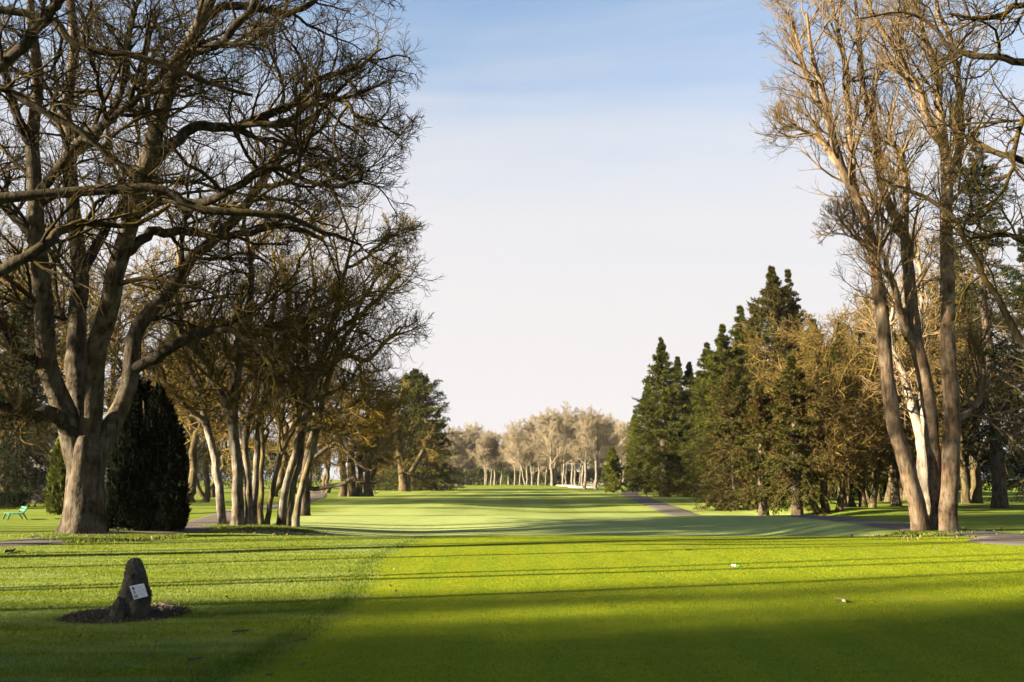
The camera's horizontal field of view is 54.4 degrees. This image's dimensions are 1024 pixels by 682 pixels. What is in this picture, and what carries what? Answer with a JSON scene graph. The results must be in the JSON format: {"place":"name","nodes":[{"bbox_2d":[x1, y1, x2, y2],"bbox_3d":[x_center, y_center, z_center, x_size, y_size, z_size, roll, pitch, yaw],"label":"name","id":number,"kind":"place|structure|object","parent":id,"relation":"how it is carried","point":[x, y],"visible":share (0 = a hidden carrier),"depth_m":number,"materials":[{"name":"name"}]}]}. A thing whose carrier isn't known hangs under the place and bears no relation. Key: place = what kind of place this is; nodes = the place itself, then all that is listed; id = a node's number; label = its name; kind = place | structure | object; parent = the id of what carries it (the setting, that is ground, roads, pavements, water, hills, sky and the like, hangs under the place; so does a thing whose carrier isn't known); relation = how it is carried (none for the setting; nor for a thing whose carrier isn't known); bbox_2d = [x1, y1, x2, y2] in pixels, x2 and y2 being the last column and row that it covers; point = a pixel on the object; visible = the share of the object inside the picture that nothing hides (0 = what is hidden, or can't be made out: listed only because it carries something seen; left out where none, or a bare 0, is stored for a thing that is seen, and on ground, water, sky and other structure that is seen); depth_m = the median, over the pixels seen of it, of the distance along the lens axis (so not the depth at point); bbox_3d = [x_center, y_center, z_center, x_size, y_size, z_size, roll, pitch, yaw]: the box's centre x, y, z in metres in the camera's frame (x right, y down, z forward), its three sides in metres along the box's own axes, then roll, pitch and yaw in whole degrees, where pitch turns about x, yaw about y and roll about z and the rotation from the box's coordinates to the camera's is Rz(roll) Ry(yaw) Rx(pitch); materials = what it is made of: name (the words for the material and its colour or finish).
{"place":"outdoors","nodes":[
{"label":"outdoors","id":0,"kind":"place"},
{"bbox_2d":[0,487,326,546],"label":"path","id":1,"kind":"structure","parent":0,"point":[191,527],"depth_m":31.26,"materials":[{"name":"asphalt"}]},
{"bbox_2d":[0,479,1023,681],"bbox_3d":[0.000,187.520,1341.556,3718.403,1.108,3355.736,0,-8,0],"label":"ground","id":2,"kind":"structure","parent":0,"point":[498,512],"depth_m":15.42,"materials":[{"name":"plant"}]},
{"bbox_2d":[3,506,27,519],"bbox_3d":[-20.999,7.271,42.092,0.806,0.562,1.384,5,-10,-34],"label":"park bench","id":3,"kind":"object","parent":2,"relation":"on","point":[19,513],"visible":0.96,"depth_m":42.04,"materials":[{"name":"green paint"}]},
{"bbox_2d":[0,488,32,508],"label":"hedge","id":4,"kind":"object","parent":2,"relation":"on","point":[14,499],"visible":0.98,"depth_m":56.93,"materials":[{"name":"plant"}]},
{"bbox_2d":[0,295,64,507],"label":"spruce tree","id":5,"kind":"object","parent":2,"relation":"on","point":[17,469],"visible":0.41,"depth_m":61.24,"materials":[{"name":"green plant"}]},
{"bbox_2d":[42,436,66,514],"bbox_3d":[-21.584,6.312,47.513,1.714,4.146,1.701,0,-8,0],"label":"shrub","id":6,"kind":"object","parent":2,"relation":"on","point":[54,495],"visible":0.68,"depth_m":47.13,"materials":[{"name":"green plant"}]},
{"bbox_2d":[10,420,107,478],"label":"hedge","id":7,"kind":"object","parent":2,"relation":"on","point":[55,436],"depth_m":118.14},
{"bbox_2d":[0,203,125,452],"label":"bare tree","id":8,"kind":"object","parent":2,"relation":"on","point":[49,256],"visible":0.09,"depth_m":80.12,"materials":[{"name":"brown plant"}]},
{"bbox_2d":[0,216,127,489],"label":"bare tree","id":9,"kind":"object","parent":2,"relation":"on","point":[11,305],"visible":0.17,"depth_m":66.36,"materials":[{"name":"brown plant"}]},
{"bbox_2d":[24,458,105,501],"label":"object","id":10,"kind":"structure","parent":2,"relation":"on","point":[44,489],"depth_m":72.20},
{"bbox_2d":[7,532,193,543],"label":"grass","id":11,"kind":"structure","parent":2,"relation":"on","point":[83,538],"depth_m":27.11,"materials":[{"name":"plant"}]},
{"bbox_2d":[9,533,222,540],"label":"leaf litter","id":12,"kind":"object","parent":2,"relation":"on","point":[122,535],"visible":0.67,"depth_m":27.36,"materials":[{"name":"brown plant"}]},
{"bbox_2d":[56,604,192,623],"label":"bark mulch","id":13,"kind":"object","parent":2,"relation":"on","point":[155,610],"visible":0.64,"depth_m":12.32,"materials":[{"name":"wood"}]},
{"bbox_2d":[109,596,125,617],"bbox_3d":[-4.814,3.294,12.142,0.217,0.341,0.288,3,-8,-20],"label":"boulder","id":14,"kind":"object","parent":13,"relation":"on","point":[118,609],"visible":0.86,"depth_m":12.07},
{"bbox_2d":[118,558,151,617],"bbox_3d":[-4.680,3.102,12.328,0.428,0.812,0.457,3,-8,-20],"label":"memorial rock","id":15,"kind":"object","parent":13,"relation":"on","point":[135,593],"visible":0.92,"depth_m":12.20,"materials":[{"name":"stone"}]},
{"bbox_2d":[151,599,179,610],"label":"pebbles","id":16,"kind":"object","parent":13,"relation":"on","point":[162,604],"visible":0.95,"depth_m":13.11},
{"bbox_2d":[54,231,199,490],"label":"bare tree","id":17,"kind":"object","parent":2,"relation":"on","point":[128,320],"visible":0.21,"depth_m":71.62,"materials":[{"name":"brown plant"}]},
{"bbox_2d":[31,214,243,464],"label":"bare tree","id":18,"kind":"object","parent":2,"relation":"on","point":[97,286],"visible":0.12,"depth_m":76.38,"materials":[{"name":"brown plant"}]},
{"bbox_2d":[105,374,193,530],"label":"yew tree","id":19,"kind":"object","parent":2,"relation":"on","point":[151,415],"visible":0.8,"depth_m":31.10,"materials":[{"name":"plant"}]},
{"bbox_2d":[145,420,192,530],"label":"yew tree","id":20,"kind":"object","parent":2,"relation":"on","point":[174,476],"visible":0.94,"depth_m":31.04,"materials":[{"name":"plant"}]},
{"bbox_2d":[86,275,253,471],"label":"bare tree","id":21,"kind":"object","parent":2,"relation":"on","point":[143,355],"visible":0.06,"depth_m":69.46,"materials":[{"name":"brown plant"}]},
{"bbox_2d":[0,0,378,318],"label":"maple tree","id":22,"kind":"object","parent":2,"relation":"on","point":[43,18],"visible":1,"depth_m":21.74,"materials":[{"name":"brown plant"}]},
{"bbox_2d":[119,195,273,524],"bbox_3d":[-12.089,0.426,37.590,6.770,13.277,5.487,-4,-9,29],"label":"maple tree","id":23,"kind":"object","parent":2,"relation":"on","point":[219,490],"visible":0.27,"depth_m":36.25,"materials":[{"name":"brown plant"}]},
{"bbox_2d":[149,307,245,502],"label":"bare tree","id":24,"kind":"object","parent":2,"relation":"on","point":[207,497],"visible":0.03,"depth_m":74.36,"materials":[{"name":"brown plant"}]},
{"bbox_2d":[159,313,281,496],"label":"bare tree","id":25,"kind":"object","parent":2,"relation":"on","point":[201,493],"visible":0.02,"depth_m":93.94,"materials":[{"name":"brown plant"}]},
{"bbox_2d":[0,0,443,533],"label":"maple tree","id":26,"kind":"object","parent":2,"relation":"on","point":[72,412],"visible":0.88,"depth_m":28.38,"materials":[{"name":"brown plant"}]},
{"bbox_2d":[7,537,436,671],"bbox_3d":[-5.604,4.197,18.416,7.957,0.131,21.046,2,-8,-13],"label":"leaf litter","id":27,"kind":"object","parent":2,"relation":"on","point":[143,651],"visible":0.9,"depth_m":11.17,"materials":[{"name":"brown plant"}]},
{"bbox_2d":[145,288,322,502],"bbox_3d":[-16.126,3.259,56.966,10.700,12.885,6.958,0,-8,0],"label":"bare tree","id":28,"kind":"object","parent":2,"relation":"on","point":[193,472],"visible":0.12,"depth_m":56.18,"materials":[{"name":"brown plant"}]},
{"bbox_2d":[186,438,324,488],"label":"hedge","id":29,"kind":"object","parent":2,"relation":"on","point":[251,454],"visible":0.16,"depth_m":172.41,"materials":[{"name":"green plant"}]},
{"bbox_2d":[220,327,290,495],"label":"bare tree","id":30,"kind":"object","parent":2,"relation":"on","point":[251,435],"visible":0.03,"depth_m":104.73,"materials":[{"name":"brown plant"}]},
{"bbox_2d":[195,523,330,533],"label":"grass","id":31,"kind":"structure","parent":2,"relation":"on","point":[274,527],"depth_m":34.09,"materials":[{"name":"plant"}]},
{"bbox_2d":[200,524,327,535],"bbox_3d":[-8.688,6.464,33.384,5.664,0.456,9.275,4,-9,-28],"label":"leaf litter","id":32,"kind":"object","parent":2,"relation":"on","point":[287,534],"visible":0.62,"depth_m":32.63,"materials":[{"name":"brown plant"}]},
{"bbox_2d":[184,216,371,523],"bbox_3d":[-8.842,0.927,37.597,7.443,12.265,5.660,0,-8,0],"label":"maple tree","id":33,"kind":"object","parent":2,"relation":"on","point":[258,466],"visible":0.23,"depth_m":36.67,"materials":[{"name":"brown plant"}]},
{"bbox_2d":[119,140,437,525],"bbox_3d":[-8.982,-0.405,35.226,9.064,14.263,10.786,6,-10,-36],"label":"maple tree","id":34,"kind":"object","parent":2,"relation":"on","point":[237,518],"visible":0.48,"depth_m":35.30,"materials":[{"name":"brown plant"}]},
{"bbox_2d":[249,310,357,496],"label":"bare tree","id":35,"kind":"object","parent":2,"relation":"on","point":[281,474],"visible":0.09,"depth_m":99.16,"materials":[{"name":"brown plant"}]},
{"bbox_2d":[254,334,360,493],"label":"bare tree","id":36,"kind":"object","parent":2,"relation":"on","point":[310,476],"visible":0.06,"depth_m":119.56,"materials":[{"name":"brown plant"}]},
{"bbox_2d":[213,177,441,526],"bbox_3d":[-7.066,0.427,36.839,8.892,13.149,7.724,0,-8,0],"label":"maple tree","id":37,"kind":"object","parent":2,"relation":"on","point":[285,512],"visible":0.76,"depth_m":35.77,"materials":[{"name":"brown plant"}]},
{"bbox_2d":[289,360,375,492],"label":"bare tree","id":38,"kind":"object","parent":2,"relation":"on","point":[326,475],"visible":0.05,"depth_m":123.72,"materials":[{"name":"brown plant"}]},
{"bbox_2d":[300,381,381,515],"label":"maple tree","id":39,"kind":"object","parent":2,"relation":"on","point":[305,505],"visible":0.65,"depth_m":44.33,"materials":[{"name":"plant"}]},
{"bbox_2d":[288,345,420,496],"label":"oak tree","id":40,"kind":"object","parent":2,"relation":"on","point":[355,490],"visible":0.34,"depth_m":100.47,"materials":[{"name":"brown plant"}]},
{"bbox_2d":[356,434,409,489],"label":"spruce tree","id":41,"kind":"object","parent":2,"relation":"on","point":[374,487],"visible":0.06,"depth_m":156.72,"materials":[{"name":"green plant"}]},
{"bbox_2d":[377,375,448,491],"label":"oak tree","id":42,"kind":"object","parent":2,"relation":"on","point":[404,476],"visible":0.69,"depth_m":139.41,"materials":[{"name":"green plant"}]},
{"bbox_2d":[362,368,471,490],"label":"spruce tree","id":43,"kind":"object","parent":2,"relation":"on","point":[421,480],"visible":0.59,"depth_m":149.75,"materials":[{"name":"green plant"}]},
{"bbox_2d":[426,411,455,489],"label":"spruce tree","id":44,"kind":"object","parent":2,"relation":"on","point":[439,416],"visible":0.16,"depth_m":163.68,"materials":[{"name":"green plant"}]},
{"bbox_2d":[442,428,459,483],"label":"maple tree","id":45,"kind":"object","parent":2,"relation":"on","point":[450,437],"visible":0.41,"depth_m":259.67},
{"bbox_2d":[444,422,484,484],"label":"maple tree","id":46,"kind":"object","parent":2,"relation":"on","point":[462,451],"visible":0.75,"depth_m":260.01,"materials":[{"name":"plant"}]},
{"bbox_2d":[455,426,475,484],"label":"bare tree","id":47,"kind":"object","parent":2,"relation":"on","point":[465,468],"visible":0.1,"depth_m":274.85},
{"bbox_2d":[456,421,481,484],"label":"maple tree","id":48,"kind":"object","parent":2,"relation":"on","point":[476,432],"visible":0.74,"depth_m":260.30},
{"bbox_2d":[449,466,501,484],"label":"hedge","id":49,"kind":"object","parent":2,"relation":"on","point":[475,474],"visible":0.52,"depth_m":258.18,"materials":[{"name":"green plant"}]},
{"bbox_2d":[466,434,497,484],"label":"maple tree","id":50,"kind":"object","parent":2,"relation":"on","point":[474,462],"visible":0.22,"depth_m":259.99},
{"bbox_2d":[471,430,500,484],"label":"maple tree","id":51,"kind":"object","parent":2,"relation":"on","point":[485,460],"visible":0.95,"depth_m":227.10,"materials":[{"name":"plant"}]},
{"bbox_2d":[476,429,513,484],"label":"maple tree","id":52,"kind":"object","parent":2,"relation":"on","point":[495,452],"visible":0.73,"depth_m":228.05,"materials":[{"name":"plant"}]},
{"bbox_2d":[498,441,512,484],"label":"maple tree","id":53,"kind":"object","parent":2,"relation":"on","point":[508,468],"visible":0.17,"depth_m":227.84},
{"bbox_2d":[500,426,528,484],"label":"maple tree","id":54,"kind":"object","parent":2,"relation":"on","point":[508,446],"visible":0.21,"depth_m":216.85,"materials":[{"name":"plant"}]},
{"bbox_2d":[503,415,553,485],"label":"maple tree","id":55,"kind":"object","parent":2,"relation":"on","point":[524,450],"visible":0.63,"depth_m":209.32,"materials":[{"name":"plant"}]},
{"bbox_2d":[502,465,561,484],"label":"hedge","id":56,"kind":"object","parent":2,"relation":"on","point":[511,478],"visible":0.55,"depth_m":254.26,"materials":[{"name":"green plant"}]},
{"bbox_2d":[521,435,557,484],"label":"maple tree","id":57,"kind":"object","parent":2,"relation":"on","point":[533,467],"visible":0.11,"depth_m":250.40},
{"bbox_2d":[529,408,570,485],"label":"maple tree","id":58,"kind":"object","parent":2,"relation":"on","point":[549,446],"visible":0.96,"depth_m":200.58,"materials":[{"name":"plant"}]},
{"bbox_2d":[532,409,583,485],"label":"maple tree","id":59,"kind":"object","parent":2,"relation":"on","point":[567,429],"visible":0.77,"depth_m":200.61,"materials":[{"name":"plant"}]},
{"bbox_2d":[554,429,580,484],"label":"maple tree","id":60,"kind":"object","parent":2,"relation":"on","point":[566,468],"visible":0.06,"depth_m":225.96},
{"bbox_2d":[539,400,602,485],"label":"maple tree","id":61,"kind":"object","parent":2,"relation":"on","point":[571,417],"visible":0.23,"depth_m":209.08,"materials":[{"name":"plant"}]},
{"bbox_2d":[553,413,598,485],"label":"maple tree","id":62,"kind":"object","parent":2,"relation":"on","point":[574,480],"visible":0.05,"depth_m":250.78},
{"bbox_2d":[567,408,604,488],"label":"maple tree","id":63,"kind":"object","parent":2,"relation":"on","point":[582,434],"visible":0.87,"depth_m":167.06,"materials":[{"name":"plant"}]},
{"bbox_2d":[567,462,621,484],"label":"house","id":64,"kind":"structure","parent":2,"relation":"on","point":[577,467],"depth_m":267.05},
{"bbox_2d":[561,465,632,484],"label":"hedge","id":65,"kind":"object","parent":2,"relation":"on","point":[591,476],"visible":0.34,"depth_m":258.26,"materials":[{"name":"green plant"}]},
{"bbox_2d":[578,403,621,488],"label":"maple tree","id":66,"kind":"object","parent":2,"relation":"on","point":[596,437],"visible":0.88,"depth_m":167.31,"materials":[{"name":"plant"}]},
{"bbox_2d":[587,412,624,483],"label":"maple tree","id":67,"kind":"object","parent":2,"relation":"on","point":[613,436],"visible":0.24,"depth_m":227.49,"materials":[{"name":"plant"}]},
{"bbox_2d":[596,446,626,492],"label":"spruce tree","id":68,"kind":"object","parent":2,"relation":"on","point":[612,469],"visible":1,"depth_m":125.14,"materials":[{"name":"green plant"}]},
{"bbox_2d":[601,416,630,480],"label":"maple tree","id":69,"kind":"object","parent":2,"relation":"on","point":[622,433],"visible":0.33,"depth_m":248.52,"materials":[{"name":"plant"}]},
{"bbox_2d":[608,421,643,485],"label":"maple tree","id":70,"kind":"object","parent":2,"relation":"on","point":[623,447],"visible":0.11,"depth_m":250.25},
{"bbox_2d":[623,410,646,491],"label":"spruce tree","id":71,"kind":"object","parent":2,"relation":"on","point":[633,420],"visible":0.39,"depth_m":132.12,"materials":[{"name":"green plant"}]},
{"bbox_2d":[620,385,659,492],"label":"spruce tree","id":72,"kind":"object","parent":2,"relation":"on","point":[639,428],"visible":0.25,"depth_m":127.17,"materials":[{"name":"green plant"}]},
{"bbox_2d":[623,336,699,496],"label":"spruce tree","id":73,"kind":"object","parent":2,"relation":"on","point":[661,381],"visible":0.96,"depth_m":96.61,"materials":[{"name":"green plant"}]},
{"bbox_2d":[649,356,691,494],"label":"spruce tree","id":74,"kind":"object","parent":2,"relation":"on","point":[678,371],"visible":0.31,"depth_m":111.99,"materials":[{"name":"green plant"}]},
{"bbox_2d":[663,361,706,496],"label":"spruce tree","id":75,"kind":"object","parent":2,"relation":"on","point":[688,372],"visible":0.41,"depth_m":97.42,"materials":[{"name":"green plant"}]},
{"bbox_2d":[660,342,740,497],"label":"spruce tree","id":76,"kind":"object","parent":2,"relation":"on","point":[704,373],"visible":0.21,"depth_m":91.89,"materials":[{"name":"green plant"}]},
{"bbox_2d":[689,424,738,502],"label":"spruce tree","id":77,"kind":"object","parent":2,"relation":"on","point":[709,441],"visible":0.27,"depth_m":79.39,"materials":[{"name":"green plant"}]},
{"bbox_2d":[679,323,757,499],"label":"spruce tree","id":78,"kind":"object","parent":2,"relation":"on","point":[722,341],"visible":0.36,"depth_m":82.08,"materials":[{"name":"green plant"}]},
{"bbox_2d":[687,361,785,511],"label":"spruce tree","id":79,"kind":"object","parent":2,"relation":"on","point":[732,432],"visible":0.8,"depth_m":67.47,"materials":[{"name":"green plant"}]},
{"bbox_2d":[725,305,771,435],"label":"spruce tree","id":80,"kind":"object","parent":2,"relation":"on","point":[740,317],"visible":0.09,"depth_m":98.04,"materials":[{"name":"green plant"}]},
{"bbox_2d":[725,381,789,515],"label":"spruce tree","id":81,"kind":"object","parent":2,"relation":"on","point":[760,439],"visible":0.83,"depth_m":54.57,"materials":[{"name":"green plant"}]},
{"bbox_2d":[694,266,853,498],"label":"spruce tree","id":82,"kind":"object","parent":2,"relation":"on","point":[775,297],"visible":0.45,"depth_m":84.52,"materials":[{"name":"green plant"}]},
{"bbox_2d":[754,354,836,515],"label":"spruce tree","id":83,"kind":"object","parent":2,"relation":"on","point":[789,383],"visible":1,"depth_m":51.15,"materials":[{"name":"green plant"}]},
{"bbox_2d":[728,299,916,514],"bbox_3d":[17.536,3.954,56.787,10.500,11.965,8.773,0,-8,0],"label":"mossy tree","id":84,"kind":"object","parent":2,"relation":"on","point":[847,453],"visible":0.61,"depth_m":55.52,"materials":[{"name":"brown plant"}]},
{"bbox_2d":[801,318,872,497],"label":"spruce tree","id":85,"kind":"object","parent":2,"relation":"on","point":[814,319],"visible":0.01,"depth_m":96.57,"materials":[{"name":"green plant"}]},
{"bbox_2d":[801,340,897,506],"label":"spruce tree","id":86,"kind":"object","parent":2,"relation":"on","point":[835,354],"visible":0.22,"depth_m":59.37,"materials":[{"name":"green plant"}]},
{"bbox_2d":[763,285,941,507],"bbox_3d":[21.305,3.442,60.746,10.885,13.782,9.095,-6,-10,36],"label":"mossy tree","id":87,"kind":"object","parent":2,"relation":"on","point":[862,498],"visible":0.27,"depth_m":59.51,"materials":[{"name":"brown plant"}]},
{"bbox_2d":[836,325,871,495],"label":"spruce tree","id":88,"kind":"object","parent":2,"relation":"on","point":[856,486],"visible":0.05,"depth_m":96.52,"materials":[{"name":"green plant"}]},
{"bbox_2d":[782,292,940,501],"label":"mossy tree","id":89,"kind":"object","parent":2,"relation":"on","point":[887,498],"visible":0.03,"depth_m":76.54,"materials":[{"name":"brown plant"}]},
{"bbox_2d":[835,341,888,495],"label":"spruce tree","id":90,"kind":"object","parent":2,"relation":"on","point":[884,489],"visible":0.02,"depth_m":98.24,"materials":[{"name":"green plant"}]},
{"bbox_2d":[749,0,1023,531],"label":"maple tree","id":91,"kind":"object","parent":2,"relation":"on","point":[943,470],"visible":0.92,"depth_m":33.26,"materials":[{"name":"brown plant"}]},
{"bbox_2d":[865,338,918,505],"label":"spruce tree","id":92,"kind":"object","parent":2,"relation":"on","point":[895,499],"visible":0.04,"depth_m":62.18,"materials":[{"name":"green plant"}]},
{"bbox_2d":[821,281,993,499],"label":"mossy tree","id":93,"kind":"object","parent":2,"relation":"on","point":[902,495],"visible":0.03,"depth_m":79.92,"materials":[{"name":"brown plant"}]},
{"bbox_2d":[851,210,965,514],"bbox_3d":[20.151,1.063,50.420,8.272,15.598,5.391,7,-10,-41],"label":"pale tree","id":94,"kind":"object","parent":2,"relation":"on","point":[916,417],"visible":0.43,"depth_m":50.12,"materials":[{"name":"beige plant"}]},
{"bbox_2d":[836,0,1023,347],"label":"maple tree","id":95,"kind":"object","parent":2,"relation":"on","point":[961,229],"visible":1,"depth_m":23.85,"materials":[{"name":"brown plant"}]},
{"bbox_2d":[851,527,1022,541],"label":"leaf litter","id":96,"kind":"object","parent":2,"relation":"on","point":[911,535],"visible":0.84,"depth_m":29.31,"materials":[{"name":"brown plant"}]},
{"bbox_2d":[888,528,992,535],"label":"grass","id":97,"kind":"structure","parent":2,"relation":"on","point":[930,532],"depth_m":31.29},
{"bbox_2d":[896,232,1023,503],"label":"mossy tree","id":98,"kind":"object","parent":2,"relation":"on","point":[973,495],"visible":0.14,"depth_m":68.54,"materials":[{"name":"brown plant"}]},
{"bbox_2d":[916,245,1022,490],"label":"spruce tree","id":99,"kind":"object","parent":2,"relation":"on","point":[985,457],"visible":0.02,"depth_m":84.29,"materials":[{"name":"green plant"}]},
{"bbox_2d":[917,131,1023,508],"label":"spruce tree","id":100,"kind":"object","parent":2,"relation":"on","point":[998,443],"visible":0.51,"depth_m":60.04,"materials":[{"name":"green plant"}]},
{"bbox_2d":[959,447,1023,492],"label":"hedge","id":101,"kind":"object","parent":2,"relation":"on","point":[985,471],"visible":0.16,"depth_m":117.68,"materials":[{"name":"plant"}]},
{"bbox_2d":[969,227,1023,501],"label":"spruce tree","id":102,"kind":"object","parent":2,"relation":"on","point":[1017,482],"visible":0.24,"depth_m":75.65,"materials":[{"name":"green plant"}]},
{"bbox_2d":[0,0,1023,478],"label":"sky","id":103,"kind":"structure","parent":0,"point":[588,180],"materials":[{"name":"blue"}]},
{"bbox_2d":[619,490,1023,545],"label":"path","id":104,"kind":"structure","parent":0,"point":[989,537],"depth_m":37.68,"materials":[{"name":"asphalt"}]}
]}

